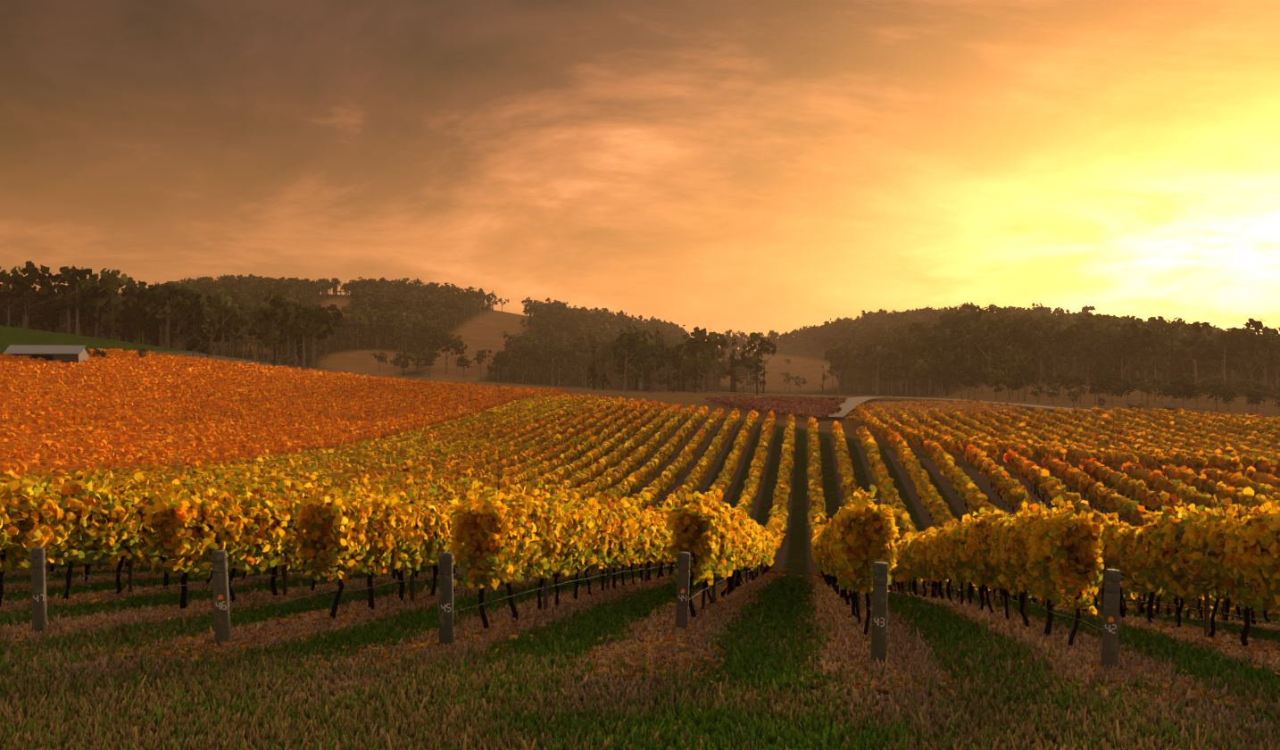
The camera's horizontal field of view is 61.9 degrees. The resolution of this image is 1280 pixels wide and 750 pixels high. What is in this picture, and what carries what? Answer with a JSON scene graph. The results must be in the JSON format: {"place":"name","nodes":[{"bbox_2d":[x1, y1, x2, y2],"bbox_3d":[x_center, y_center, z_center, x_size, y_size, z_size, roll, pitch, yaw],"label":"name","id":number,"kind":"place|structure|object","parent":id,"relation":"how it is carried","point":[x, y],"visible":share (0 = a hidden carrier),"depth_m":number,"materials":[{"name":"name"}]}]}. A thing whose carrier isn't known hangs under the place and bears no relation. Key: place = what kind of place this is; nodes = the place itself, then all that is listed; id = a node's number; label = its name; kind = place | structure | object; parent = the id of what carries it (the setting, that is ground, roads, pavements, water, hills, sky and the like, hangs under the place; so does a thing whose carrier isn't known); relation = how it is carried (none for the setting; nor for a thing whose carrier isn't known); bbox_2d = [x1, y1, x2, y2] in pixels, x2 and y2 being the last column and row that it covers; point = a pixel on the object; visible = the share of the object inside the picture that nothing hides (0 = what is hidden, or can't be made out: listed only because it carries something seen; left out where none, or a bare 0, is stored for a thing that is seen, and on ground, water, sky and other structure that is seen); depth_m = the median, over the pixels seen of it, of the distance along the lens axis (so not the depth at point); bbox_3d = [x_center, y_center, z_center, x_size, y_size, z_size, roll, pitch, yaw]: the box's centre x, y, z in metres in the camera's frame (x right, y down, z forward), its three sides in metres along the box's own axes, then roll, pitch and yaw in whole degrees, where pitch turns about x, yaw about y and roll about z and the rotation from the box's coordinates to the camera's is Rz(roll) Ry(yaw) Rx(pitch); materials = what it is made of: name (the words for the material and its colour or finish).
{"place":"outdoors","nodes":[
{"label":"outdoors","id":0,"kind":"place"},
{"bbox_2d":[0,293,1279,749],"bbox_3d":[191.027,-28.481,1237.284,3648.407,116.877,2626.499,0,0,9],"label":"ground","id":1,"kind":"structure","parent":0,"point":[478,331],"depth_m":243.79,"materials":[{"name":"brown soil"}]},
{"bbox_2d":[30,546,47,632],"bbox_3d":[-8.462,3.127,15.016,0.208,1.413,0.256,0,0,9],"label":"end post","id":2,"kind":"object","parent":1,"relation":"on","point":[39,613],"visible":0.79,"depth_m":14.94,"materials":[{"name":"grey wood"}]},
{"bbox_2d":[32,548,102,568],"bbox_3d":[-8.349,2.629,15.659,0.179,0.148,1.549,0,0,9],"label":"wire","id":3,"kind":"object","parent":2,"relation":"attached to","point":[59,561],"visible":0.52,"depth_m":15.30,"materials":[{"name":"grey metal"}]},
{"bbox_2d":[2,344,91,364],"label":"shed","id":4,"kind":"structure","parent":1,"relation":"on","point":[68,353],"depth_m":225.56,"materials":[{"name":"grey metal"}]},
{"bbox_2d":[211,549,231,643],"bbox_3d":[-5.638,3.087,14.379,0.224,1.442,0.268,0,0,9],"label":"end post","id":5,"kind":"object","parent":1,"relation":"on","point":[221,616],"visible":0.9,"depth_m":14.29,"materials":[{"name":"grey wood"}]},
{"bbox_2d":[217,594,223,599],"bbox_3d":[-5.610,2.967,14.269,0.066,0.075,0.008,0,0,-19],"label":"post tag","id":6,"kind":"object","parent":5,"relation":"attached to","point":[220,596],"visible":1,"depth_m":14.27,"materials":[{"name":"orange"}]},
{"bbox_2d":[216,600,226,609],"bbox_3d":[-5.611,3.090,14.288,0.134,0.113,0.025,0,0,-20],"label":"post number","id":7,"kind":"object","parent":5,"relation":"attached to","point":[221,604],"visible":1,"depth_m":14.28,"materials":[{"name":"white paint"}]},
{"bbox_2d":[212,554,272,573],"bbox_3d":[-5.551,2.577,15.021,0.199,0.155,1.554,0,0,9],"label":"wire","id":8,"kind":"object","parent":5,"relation":"attached to","point":[236,566],"visible":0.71,"depth_m":14.43,"materials":[{"name":"grey metal"}]},
{"bbox_2d":[0,347,565,473],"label":"orange block","id":9,"kind":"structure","parent":1,"relation":"on","point":[43,421],"depth_m":190.62,"materials":[{"name":"orange plant"}]},
{"bbox_2d":[438,551,454,645],"bbox_3d":[-2.659,3.166,14.633,0.207,1.460,0.252,0,0,9],"label":"end post","id":10,"kind":"object","parent":1,"relation":"on","point":[446,635],"visible":0.92,"depth_m":14.54,"materials":[{"name":"grey wood"}]},
{"bbox_2d":[439,556,477,574],"bbox_3d":[-2.555,2.657,15.271,0.196,0.175,1.541,0,0,9],"label":"wire","id":11,"kind":"object","parent":10,"relation":"attached to","point":[454,568],"visible":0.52,"depth_m":14.55,"materials":[{"name":"grey metal"}]},
{"bbox_2d":[119,274,958,349],"bbox_3d":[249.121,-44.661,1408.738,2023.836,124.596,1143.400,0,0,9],"label":"trees","id":12,"kind":"object","parent":1,"relation":"on","point":[249,277],"materials":[{"name":"green plant"}]},
{"bbox_2d":[33,274,1166,360],"bbox_3d":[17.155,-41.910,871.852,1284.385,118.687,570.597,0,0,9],"label":"forest","id":13,"kind":"object","parent":1,"relation":"on","point":[247,295],"materials":[{"name":"green plant"}]},
{"bbox_2d":[0,390,1279,646],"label":"grapevines","id":14,"kind":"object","parent":1,"relation":"on","point":[723,539],"depth_m":22.36,"materials":[{"name":"yellow plant"}]},
{"bbox_2d":[0,260,1279,401],"bbox_3d":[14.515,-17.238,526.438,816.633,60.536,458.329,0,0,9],"label":"forest","id":15,"kind":"object","parent":1,"relation":"on","point":[1122,335],"depth_m":340.41,"materials":[{"name":"green plant"}]},
{"bbox_2d":[0,549,1279,749],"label":"grass","id":16,"kind":"structure","parent":1,"relation":"on","point":[1007,698],"depth_m":12.05,"materials":[{"name":"green plant"}]},
{"bbox_2d":[0,556,1279,711],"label":"fallen leaves","id":17,"kind":"object","parent":1,"relation":"on","point":[775,574],"visible":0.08,"depth_m":14.96,"materials":[{"name":"brown plant"}]},
{"bbox_2d":[0,550,1279,631],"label":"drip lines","id":18,"kind":"object","parent":1,"relation":"on","point":[1218,612],"visible":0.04,"depth_m":19.87,"materials":[{"name":"black plastic"}]},
{"bbox_2d":[675,551,689,629],"bbox_3d":[0.684,3.562,17.132,0.201,1.444,0.306,0,0,-24],"label":"end post","id":19,"kind":"object","parent":1,"relation":"on","point":[682,608],"visible":0.92,"depth_m":17.05,"materials":[{"name":"grey wood"}]},
{"bbox_2d":[97,481,1271,635],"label":"vine trunks","id":20,"kind":"object","parent":1,"relation":"on","point":[284,569],"visible":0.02,"depth_m":21.98,"materials":[{"name":"brown wood"}]},
{"bbox_2d":[91,329,1279,415],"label":"shrubs","id":21,"kind":"object","parent":1,"relation":"on","point":[1190,388],"depth_m":251.42,"materials":[{"name":"plant"}]},
{"bbox_2d":[705,394,847,417],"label":"block","id":22,"kind":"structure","parent":1,"relation":"on","point":[783,411],"depth_m":212.45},
{"bbox_2d":[871,561,888,662],"bbox_3d":[3.085,3.156,13.755,0.223,1.477,0.211,0,0,9],"label":"end post","id":23,"kind":"object","parent":1,"relation":"on","point":[878,632],"visible":0.81,"depth_m":13.67,"materials":[{"name":"grey wood"}]},
{"bbox_2d":[873,617,884,626],"bbox_3d":[3.065,3.163,13.667,0.130,0.113,0.024,0,0,14],"label":"post number","id":24,"kind":"object","parent":23,"relation":"attached to","point":[878,620],"visible":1,"depth_m":13.66,"materials":[{"name":"white paint"}]},
{"bbox_2d":[871,567,888,585],"bbox_3d":[3.199,2.647,14.397,0.191,0.195,1.510,0,0,9],"label":"wire","id":25,"kind":"object","parent":23,"relation":"attached to","point":[879,574],"visible":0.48,"depth_m":13.66,"materials":[{"name":"grey metal"}]},
{"bbox_2d":[845,398,1022,424],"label":"block","id":26,"kind":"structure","parent":1,"relation":"on","point":[851,419],"depth_m":188.91,"materials":[{"name":"orange plant"}]},
{"bbox_2d":[854,402,1279,474],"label":"block","id":27,"kind":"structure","parent":1,"relation":"on","point":[930,428],"depth_m":133.04,"materials":[{"name":"yellow plant"}]},
{"bbox_2d":[1101,568,1121,668],"bbox_3d":[5.997,3.205,13.590,0.194,1.461,0.263,0,0,-22],"label":"end post","id":28,"kind":"object","parent":1,"relation":"on","point":[1109,649],"visible":0.92,"depth_m":13.51,"materials":[{"name":"grey wood"}]},
{"bbox_2d":[1080,572,1120,592],"bbox_3d":[6.110,2.695,14.230,0.189,0.175,1.549,0,0,9],"label":"wire","id":29,"kind":"object","parent":28,"relation":"attached to","point":[1106,580],"visible":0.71,"depth_m":13.52,"materials":[{"name":"grey metal"}]},
{"bbox_2d":[1105,623,1116,632],"bbox_3d":[5.960,3.209,13.506,0.131,0.113,0.025,0,0,25],"label":"post number","id":30,"kind":"object","parent":28,"relation":"attached to","point":[1109,627],"visible":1,"depth_m":13.49,"materials":[{"name":"white paint"}]},
{"bbox_2d":[1108,615,1113,622],"bbox_3d":[5.956,3.087,13.488,0.066,0.075,0.008,0,0,25],"label":"tag","id":31,"kind":"object","parent":28,"relation":"attached to","point":[1110,619],"visible":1,"depth_m":13.49,"materials":[{"name":"orange plastic"}]},
{"bbox_2d":[0,0,1279,350],"label":"sky","id":32,"kind":"structure","parent":0,"point":[746,166],"materials":[{"name":"orange"}]},
{"bbox_2d":[721,391,842,397],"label":"fence","id":33,"kind":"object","parent":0,"point":[776,394],"depth_m":288.71,"materials":[{"name":"brown wood"}]},
{"bbox_2d":[809,396,1271,418],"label":"dirt road","id":34,"kind":"structure","parent":0,"point":[848,405],"depth_m":215.19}
]}

